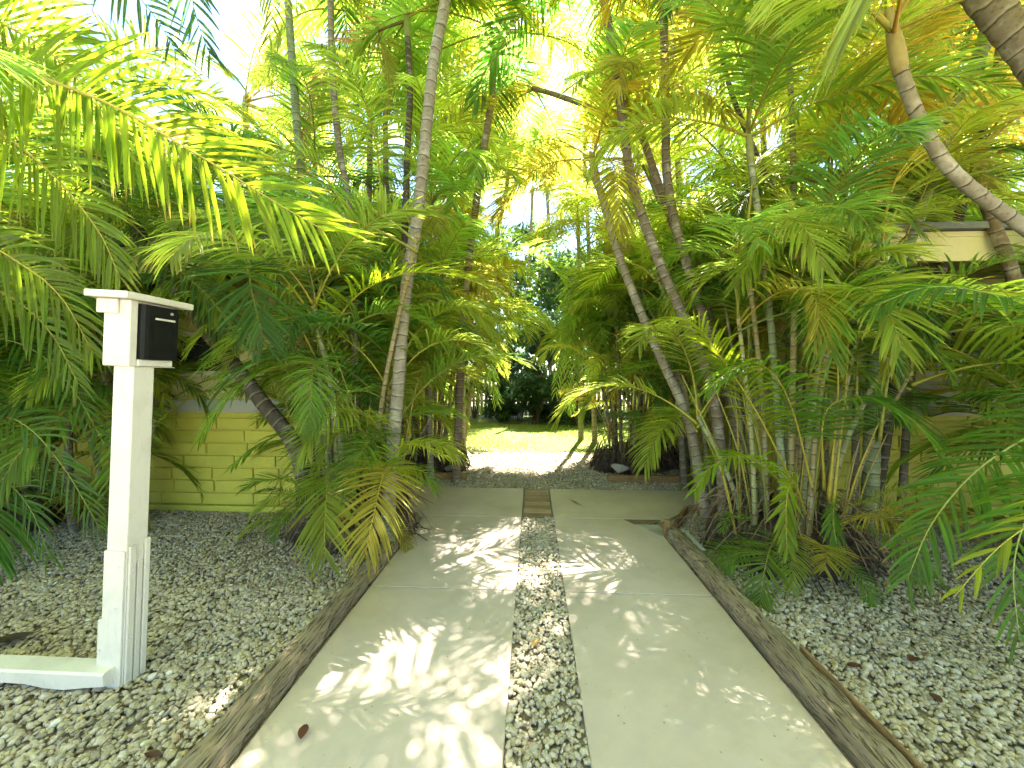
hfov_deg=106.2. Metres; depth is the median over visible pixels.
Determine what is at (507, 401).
hedge shrub
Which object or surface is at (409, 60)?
palm tree
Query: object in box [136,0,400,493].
palm tree
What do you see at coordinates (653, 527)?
inset paver
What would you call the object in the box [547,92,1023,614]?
palm clump
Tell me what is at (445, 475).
edging board
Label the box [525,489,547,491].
brick paver
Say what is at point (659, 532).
inset paver
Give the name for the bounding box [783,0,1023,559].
palm tree
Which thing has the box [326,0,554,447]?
palm tree
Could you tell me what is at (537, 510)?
brick paver
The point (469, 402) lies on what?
palm tree
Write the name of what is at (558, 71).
palm tree
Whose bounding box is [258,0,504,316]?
palm tree
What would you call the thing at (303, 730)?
dead leaf
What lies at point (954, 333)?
window
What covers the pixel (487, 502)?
cross path
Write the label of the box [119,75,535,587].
palm clump
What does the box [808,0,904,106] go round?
frond
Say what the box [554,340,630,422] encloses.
hedge shrub
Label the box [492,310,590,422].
hedge shrub
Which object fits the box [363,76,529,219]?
palm tree
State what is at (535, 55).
palm tree
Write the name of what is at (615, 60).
palm tree
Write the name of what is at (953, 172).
palm tree
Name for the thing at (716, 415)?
palm tree
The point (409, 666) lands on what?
driveway slab
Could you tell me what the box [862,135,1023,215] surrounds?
garden tree
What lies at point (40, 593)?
gravel
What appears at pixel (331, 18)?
palm tree
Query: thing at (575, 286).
palm clump
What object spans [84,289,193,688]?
mailbox post
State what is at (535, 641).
dead leaf
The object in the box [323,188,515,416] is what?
palm clump
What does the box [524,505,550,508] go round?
brick paver
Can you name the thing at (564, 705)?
ground
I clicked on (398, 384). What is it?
palm tree
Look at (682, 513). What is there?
edging board
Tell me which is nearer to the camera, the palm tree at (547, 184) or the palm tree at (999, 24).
the palm tree at (999, 24)
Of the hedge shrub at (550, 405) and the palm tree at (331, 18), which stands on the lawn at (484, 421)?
the hedge shrub at (550, 405)
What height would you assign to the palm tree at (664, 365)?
3.829 m
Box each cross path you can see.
[378,487,523,516]
[549,489,733,521]
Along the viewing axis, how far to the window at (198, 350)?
3.60 m
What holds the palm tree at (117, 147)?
on the gravel at (40, 593)
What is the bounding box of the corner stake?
[663,519,669,538]
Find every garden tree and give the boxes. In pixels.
[396,184,516,366]
[478,213,586,403]
[495,252,619,404]
[547,190,708,363]
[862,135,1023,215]
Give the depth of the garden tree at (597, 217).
14.77 m
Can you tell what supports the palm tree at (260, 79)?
on the ground at (564, 705)
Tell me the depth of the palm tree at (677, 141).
5.35 m
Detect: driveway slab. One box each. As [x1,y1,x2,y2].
[230,515,521,767]
[554,518,852,767]
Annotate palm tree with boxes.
[0,0,187,202]
[0,0,374,574]
[0,6,311,539]
[0,99,317,348]
[0,126,202,534]
[69,91,287,213]
[91,0,293,79]
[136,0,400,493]
[147,45,408,251]
[210,0,363,208]
[241,31,507,234]
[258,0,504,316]
[299,0,548,494]
[313,0,490,487]
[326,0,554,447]
[328,71,528,483]
[344,0,677,483]
[359,4,547,436]
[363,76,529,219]
[380,0,597,543]
[437,85,609,439]
[461,0,729,524]
[475,58,688,490]
[483,12,745,525]
[489,163,574,368]
[494,105,654,439]
[498,37,675,443]
[512,1,736,435]
[520,144,714,444]
[527,0,833,503]
[546,192,551,373]
[557,0,777,499]
[578,5,825,471]
[581,0,1023,530]
[585,0,1023,124]
[593,2,748,512]
[608,69,999,483]
[610,3,858,169]
[616,0,1023,237]
[617,1,884,204]
[680,0,1023,512]
[685,135,1023,530]
[698,0,926,393]
[701,0,1021,197]
[747,0,1023,173]
[752,60,1023,344]
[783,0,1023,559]
[788,0,1023,199]
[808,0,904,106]
[818,0,1023,540]
[824,271,1023,538]
[838,283,1023,667]
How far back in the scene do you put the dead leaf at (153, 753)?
1.26 m
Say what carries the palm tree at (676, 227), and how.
on the ground at (564, 705)
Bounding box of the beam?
[0,654,113,689]
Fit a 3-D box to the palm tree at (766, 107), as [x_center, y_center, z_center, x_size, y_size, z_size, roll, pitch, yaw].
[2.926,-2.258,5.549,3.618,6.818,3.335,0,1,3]
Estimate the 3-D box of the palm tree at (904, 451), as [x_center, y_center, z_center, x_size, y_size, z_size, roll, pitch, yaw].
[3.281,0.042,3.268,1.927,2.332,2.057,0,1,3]
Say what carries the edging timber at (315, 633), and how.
on the ground at (564, 705)
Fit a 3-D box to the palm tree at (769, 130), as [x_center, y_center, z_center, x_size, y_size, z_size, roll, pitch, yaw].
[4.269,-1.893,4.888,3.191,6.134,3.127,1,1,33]
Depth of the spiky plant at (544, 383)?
10.02 m
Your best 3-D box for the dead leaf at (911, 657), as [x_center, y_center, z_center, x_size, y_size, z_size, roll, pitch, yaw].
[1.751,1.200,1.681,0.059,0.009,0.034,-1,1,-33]
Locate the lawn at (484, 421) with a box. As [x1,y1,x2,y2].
[443,406,635,453]
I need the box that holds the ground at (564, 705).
[0,379,1023,767]
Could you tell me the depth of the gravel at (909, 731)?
1.64 m
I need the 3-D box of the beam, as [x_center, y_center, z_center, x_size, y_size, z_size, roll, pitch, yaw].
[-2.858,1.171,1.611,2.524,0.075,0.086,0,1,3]
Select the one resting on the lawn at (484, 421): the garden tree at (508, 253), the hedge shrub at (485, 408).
the hedge shrub at (485, 408)
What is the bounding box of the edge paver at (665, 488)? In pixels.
[652,485,672,490]
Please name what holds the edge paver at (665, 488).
on the ground at (564, 705)
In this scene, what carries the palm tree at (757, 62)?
on the gravel at (958, 571)
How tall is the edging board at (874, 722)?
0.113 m
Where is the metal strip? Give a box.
[681,529,705,550]
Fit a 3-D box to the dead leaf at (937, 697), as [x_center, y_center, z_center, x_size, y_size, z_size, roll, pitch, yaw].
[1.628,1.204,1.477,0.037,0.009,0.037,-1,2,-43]
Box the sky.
[0,0,1023,374]
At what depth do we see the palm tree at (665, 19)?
3.02 m
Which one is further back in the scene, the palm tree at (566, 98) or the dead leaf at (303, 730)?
the palm tree at (566, 98)
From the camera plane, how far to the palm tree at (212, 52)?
2.13 m
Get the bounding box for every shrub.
[444,324,518,418]
[488,367,550,421]
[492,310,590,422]
[531,373,584,422]
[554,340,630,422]
[557,403,589,424]
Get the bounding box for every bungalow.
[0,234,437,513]
[628,221,1023,526]
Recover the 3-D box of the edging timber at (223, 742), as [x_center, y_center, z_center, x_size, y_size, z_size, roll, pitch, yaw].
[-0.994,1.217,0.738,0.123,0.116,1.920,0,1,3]
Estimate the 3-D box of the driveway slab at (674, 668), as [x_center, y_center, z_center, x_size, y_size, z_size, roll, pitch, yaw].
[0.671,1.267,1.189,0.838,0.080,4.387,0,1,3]
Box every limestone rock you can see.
[444,465,451,471]
[610,463,628,472]
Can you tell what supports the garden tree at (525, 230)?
on the ground at (564, 705)
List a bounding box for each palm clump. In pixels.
[0,115,217,586]
[0,170,302,522]
[40,39,575,489]
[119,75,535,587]
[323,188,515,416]
[329,229,554,472]
[359,206,555,451]
[443,261,521,428]
[513,176,799,470]
[531,204,745,474]
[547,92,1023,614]
[554,38,1023,497]
[554,183,815,420]
[785,244,1023,571]
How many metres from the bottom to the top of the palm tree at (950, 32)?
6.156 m
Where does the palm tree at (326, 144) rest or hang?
on the ground at (564, 705)
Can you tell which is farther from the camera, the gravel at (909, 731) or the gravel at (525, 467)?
the gravel at (525, 467)
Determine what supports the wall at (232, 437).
on the ground at (564, 705)
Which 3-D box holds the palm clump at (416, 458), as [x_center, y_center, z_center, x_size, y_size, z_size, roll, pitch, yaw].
[-1.095,-0.463,5.222,3.424,3.278,3.102,0,1,3]
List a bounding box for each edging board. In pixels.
[403,472,466,479]
[607,474,715,484]
[670,506,687,528]
[687,505,735,515]
[799,644,924,767]
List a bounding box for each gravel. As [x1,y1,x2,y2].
[0,507,377,589]
[0,576,341,767]
[406,448,680,490]
[504,517,591,767]
[672,514,1023,608]
[752,598,1023,767]
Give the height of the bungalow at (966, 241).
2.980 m
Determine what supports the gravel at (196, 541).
on the ground at (564, 705)
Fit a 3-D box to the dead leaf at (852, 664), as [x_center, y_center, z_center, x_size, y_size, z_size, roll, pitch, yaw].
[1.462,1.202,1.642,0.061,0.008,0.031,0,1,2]
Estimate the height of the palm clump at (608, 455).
3.304 m
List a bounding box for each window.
[0,331,239,375]
[865,330,1015,375]
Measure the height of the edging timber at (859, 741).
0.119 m
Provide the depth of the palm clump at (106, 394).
2.60 m
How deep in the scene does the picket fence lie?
11.92 m
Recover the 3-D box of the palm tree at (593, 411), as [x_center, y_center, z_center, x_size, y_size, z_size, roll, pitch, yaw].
[1.427,-2.439,7.006,3.510,7.137,2.578,0,1,-10]
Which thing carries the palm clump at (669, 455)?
on the ground at (564, 705)
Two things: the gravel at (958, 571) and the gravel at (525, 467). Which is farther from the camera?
the gravel at (525, 467)
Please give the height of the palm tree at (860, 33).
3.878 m
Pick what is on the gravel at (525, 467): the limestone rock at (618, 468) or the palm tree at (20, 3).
the limestone rock at (618, 468)
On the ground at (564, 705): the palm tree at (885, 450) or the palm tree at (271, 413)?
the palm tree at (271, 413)
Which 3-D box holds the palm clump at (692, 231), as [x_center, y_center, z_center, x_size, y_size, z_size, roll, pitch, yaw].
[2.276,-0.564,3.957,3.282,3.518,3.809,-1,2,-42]
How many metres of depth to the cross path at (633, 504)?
3.78 m
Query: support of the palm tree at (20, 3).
on the ground at (564, 705)
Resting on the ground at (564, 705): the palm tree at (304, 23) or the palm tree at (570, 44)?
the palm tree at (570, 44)
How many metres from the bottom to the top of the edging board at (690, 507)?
0.107 m
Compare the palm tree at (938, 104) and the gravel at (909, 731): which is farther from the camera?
the palm tree at (938, 104)
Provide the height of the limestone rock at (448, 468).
0.081 m
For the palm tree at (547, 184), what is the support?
on the ground at (564, 705)
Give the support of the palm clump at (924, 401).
on the ground at (564, 705)
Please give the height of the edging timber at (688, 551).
0.118 m
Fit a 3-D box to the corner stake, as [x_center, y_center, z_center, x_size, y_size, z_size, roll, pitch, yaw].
[1.215,1.153,3.018,0.040,0.175,0.040,0,1,3]
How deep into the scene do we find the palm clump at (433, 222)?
3.43 m
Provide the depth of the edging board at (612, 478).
4.54 m
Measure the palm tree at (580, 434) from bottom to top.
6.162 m
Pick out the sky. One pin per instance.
(224, 7)
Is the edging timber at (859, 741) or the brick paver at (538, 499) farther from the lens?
the brick paver at (538, 499)
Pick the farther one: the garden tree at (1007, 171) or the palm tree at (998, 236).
the garden tree at (1007, 171)
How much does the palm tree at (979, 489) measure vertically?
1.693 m
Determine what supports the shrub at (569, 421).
on the lawn at (484, 421)
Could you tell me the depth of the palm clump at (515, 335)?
10.65 m
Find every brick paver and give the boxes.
[523,513,551,518]
[524,498,549,502]
[524,501,549,505]
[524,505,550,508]
[524,509,550,512]
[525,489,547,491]
[525,492,548,494]
[525,495,548,497]
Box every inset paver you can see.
[624,519,661,524]
[638,524,662,529]
[649,530,663,535]
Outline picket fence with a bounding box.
[444,367,629,416]
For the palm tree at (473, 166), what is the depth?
4.10 m
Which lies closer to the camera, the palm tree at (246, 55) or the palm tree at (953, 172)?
the palm tree at (953, 172)
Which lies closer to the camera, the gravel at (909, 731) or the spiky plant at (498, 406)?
the gravel at (909, 731)
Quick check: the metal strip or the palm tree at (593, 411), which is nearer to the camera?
the metal strip
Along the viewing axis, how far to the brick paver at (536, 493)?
4.10 m
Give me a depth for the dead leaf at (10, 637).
1.80 m
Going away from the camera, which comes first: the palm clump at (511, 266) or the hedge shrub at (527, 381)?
the palm clump at (511, 266)
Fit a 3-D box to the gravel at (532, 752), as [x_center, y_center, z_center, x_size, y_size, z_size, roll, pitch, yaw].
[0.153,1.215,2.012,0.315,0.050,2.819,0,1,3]
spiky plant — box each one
[485,389,512,422]
[515,374,551,423]
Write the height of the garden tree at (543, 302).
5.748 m
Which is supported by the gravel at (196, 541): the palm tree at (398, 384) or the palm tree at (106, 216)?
the palm tree at (106, 216)
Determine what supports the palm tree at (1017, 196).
on the gravel at (958, 571)
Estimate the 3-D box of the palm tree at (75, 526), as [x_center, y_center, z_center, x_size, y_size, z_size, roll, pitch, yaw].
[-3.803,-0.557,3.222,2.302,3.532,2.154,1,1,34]
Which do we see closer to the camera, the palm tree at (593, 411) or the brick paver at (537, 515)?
the brick paver at (537, 515)
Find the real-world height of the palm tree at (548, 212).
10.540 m
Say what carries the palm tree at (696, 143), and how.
on the ground at (564, 705)
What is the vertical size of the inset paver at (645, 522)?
0.004 m
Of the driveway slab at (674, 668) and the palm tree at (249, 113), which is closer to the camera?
the driveway slab at (674, 668)
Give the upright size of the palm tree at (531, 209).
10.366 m
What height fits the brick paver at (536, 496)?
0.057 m
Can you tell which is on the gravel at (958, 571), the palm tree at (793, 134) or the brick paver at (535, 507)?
the palm tree at (793, 134)
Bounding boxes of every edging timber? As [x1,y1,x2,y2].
[174,643,309,767]
[289,512,420,661]
[666,527,709,571]
[694,560,913,767]
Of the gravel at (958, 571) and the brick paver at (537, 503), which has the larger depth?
the brick paver at (537, 503)
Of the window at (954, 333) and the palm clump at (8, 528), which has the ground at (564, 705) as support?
the palm clump at (8, 528)
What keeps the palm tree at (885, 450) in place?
on the gravel at (958, 571)
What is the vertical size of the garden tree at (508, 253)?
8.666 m
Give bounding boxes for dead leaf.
[0,632,34,642]
[144,749,161,757]
[298,724,308,738]
[531,638,538,646]
[846,662,861,666]
[906,654,917,660]
[928,692,942,702]

